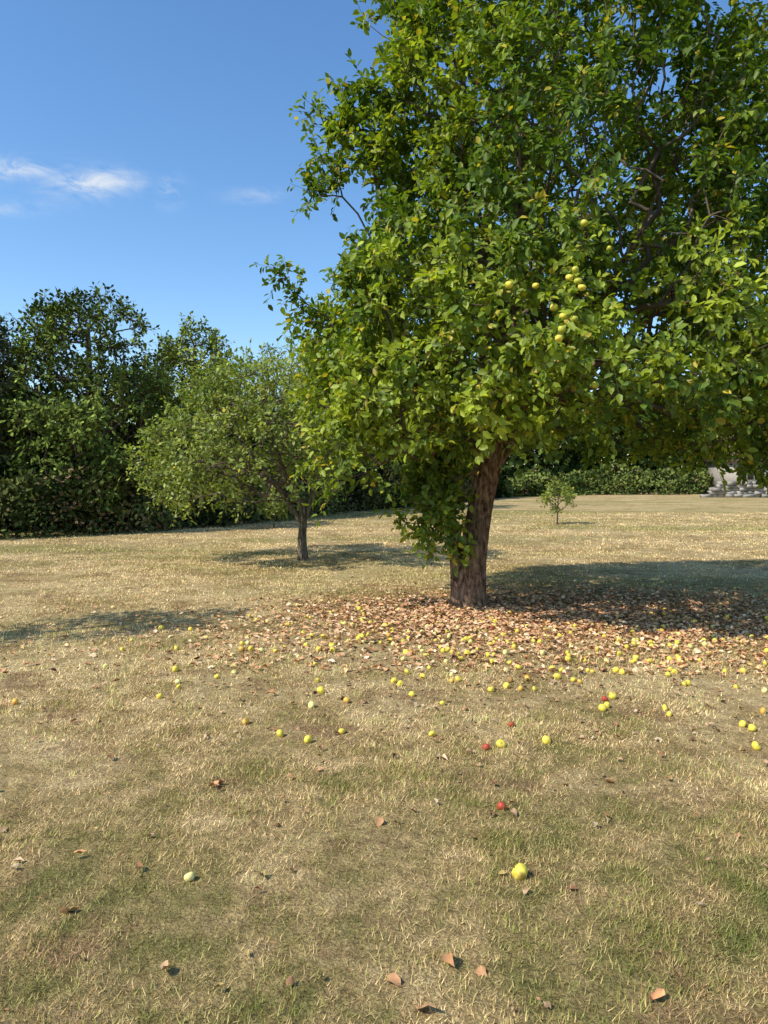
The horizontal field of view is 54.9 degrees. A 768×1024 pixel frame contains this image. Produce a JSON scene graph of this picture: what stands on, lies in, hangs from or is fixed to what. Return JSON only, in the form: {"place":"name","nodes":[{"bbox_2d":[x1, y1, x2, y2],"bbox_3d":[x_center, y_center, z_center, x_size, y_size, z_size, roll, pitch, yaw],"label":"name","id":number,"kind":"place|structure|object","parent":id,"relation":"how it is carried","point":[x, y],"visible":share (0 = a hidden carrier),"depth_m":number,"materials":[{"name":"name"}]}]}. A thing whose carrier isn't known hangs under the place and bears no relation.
{"place":"outdoors","nodes":[
{"label":"outdoors","id":0,"kind":"place"},
{"bbox_2d":[0,486,767,1023],"bbox_3d":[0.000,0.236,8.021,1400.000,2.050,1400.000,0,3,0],"label":"ground","id":1,"kind":"structure","parent":0,"point":[186,910],"depth_m":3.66,"materials":[{"name":"beige plant"}]},
{"bbox_2d":[0,312,37,489],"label":"broadleaf tree","id":2,"kind":"object","parent":1,"relation":"on","point":[6,353],"visible":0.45,"depth_m":21.22,"materials":[{"name":"green plant"}]},
{"bbox_2d":[0,282,183,529],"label":"broadleaf tree","id":3,"kind":"object","parent":1,"relation":"on","point":[86,418],"visible":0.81,"depth_m":20.40,"materials":[{"name":"green plant"}]},
{"bbox_2d":[136,311,245,513],"bbox_3d":[-6.549,-3.295,25.900,3.932,7.375,3.963,1,3,15],"label":"broadleaf tree","id":4,"kind":"object","parent":1,"relation":"on","point":[181,356],"visible":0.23,"depth_m":25.19,"materials":[{"name":"green plant"}]},
{"bbox_2d":[1,387,404,440],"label":"distant treeline","id":5,"kind":"object","parent":1,"relation":"on","point":[159,420],"depth_m":44.89,"materials":[{"name":"green plant"}]},
{"bbox_2d":[0,460,472,539],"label":"hedge","id":6,"kind":"object","parent":1,"relation":"on","point":[212,518],"visible":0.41,"depth_m":20.54,"materials":[{"name":"green plant"}]},
{"bbox_2d":[117,334,383,560],"bbox_3d":[-2.253,-1.135,13.607,4.862,4.162,4.815,0,3,0],"label":"apple tree","id":7,"kind":"object","parent":1,"relation":"on","point":[244,462],"visible":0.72,"depth_m":12.80,"materials":[{"name":"green plant"}]},
{"bbox_2d":[0,422,512,531],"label":"undergrowth","id":8,"kind":"object","parent":1,"relation":"on","point":[502,481],"visible":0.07,"depth_m":23.22,"materials":[{"name":"green plant"}]},
{"bbox_2d":[255,485,292,527],"bbox_3d":[-3.350,-0.156,22.510,1.144,1.338,1.232,-2,3,-30],"label":"sapling","id":9,"kind":"object","parent":1,"relation":"on","point":[267,511],"visible":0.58,"depth_m":22.46,"materials":[{"name":"green plant"}]},
{"bbox_2d":[228,338,357,506],"bbox_3d":[-3.871,-3.326,29.954,5.989,7.053,5.919,0,3,0],"label":"broadleaf tree","id":10,"kind":"object","parent":1,"relation":"on","point":[285,418],"visible":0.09,"depth_m":28.76,"materials":[{"name":"green plant"}]},
{"bbox_2d":[0,570,767,1010],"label":"fallen leaves","id":11,"kind":"object","parent":1,"relation":"on","point":[492,610],"visible":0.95,"depth_m":7.51,"materials":[{"name":"brown plant"}]},
{"bbox_2d":[336,383,432,508],"bbox_3d":[-0.656,-3.674,35.754,7.333,7.237,8.264,0,3,0],"label":"broadleaf tree","id":12,"kind":"object","parent":1,"relation":"on","point":[397,467],"visible":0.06,"depth_m":33.51,"materials":[{"name":"green plant"}]},
{"bbox_2d":[11,587,767,881],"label":"fallen apples","id":13,"kind":"object","parent":1,"relation":"on","point":[520,870],"visible":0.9,"depth_m":6.21,"materials":[{"name":"yellow food"}]},
{"bbox_2d":[249,0,767,608],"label":"apple tree","id":14,"kind":"object","parent":1,"relation":"on","point":[369,346],"visible":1,"depth_m":7.25,"materials":[{"name":"green plant"}]},
{"bbox_2d":[536,472,576,523],"bbox_3d":[5.737,-0.446,24.517,1.325,1.758,1.394,1,3,18],"label":"sapling","id":15,"kind":"object","parent":1,"relation":"on","point":[568,494],"visible":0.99,"depth_m":24.42,"materials":[{"name":"green plant"}]},
{"bbox_2d":[500,458,713,496],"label":"shrubs","id":16,"kind":"object","parent":1,"relation":"on","point":[530,483],"visible":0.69,"depth_m":60.70,"materials":[{"name":"green plant"}]},
{"bbox_2d":[449,364,767,493],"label":"distant treeline","id":17,"kind":"object","parent":1,"relation":"on","point":[568,461],"visible":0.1,"depth_m":65.74,"materials":[{"name":"green plant"}]},
{"bbox_2d":[700,481,767,497],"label":"stone wall","id":18,"kind":"structure","parent":1,"relation":"on","point":[750,490],"depth_m":54.76,"materials":[{"name":"grey stone"}]},
{"bbox_2d":[703,435,767,488],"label":"stone cottage","id":19,"kind":"structure","parent":1,"relation":"on","point":[713,470],"depth_m":61.54,"materials":[{"name":"stone"}]},
{"bbox_2d":[747,473,753,479],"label":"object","id":20,"kind":"structure","parent":19,"relation":"in","point":[751,477],"depth_m":60.31,"materials":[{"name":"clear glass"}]},
{"bbox_2d":[0,0,767,473],"label":"sky","id":21,"kind":"structure","parent":0,"point":[151,150],"materials":[{"name":"blue"}]}
]}

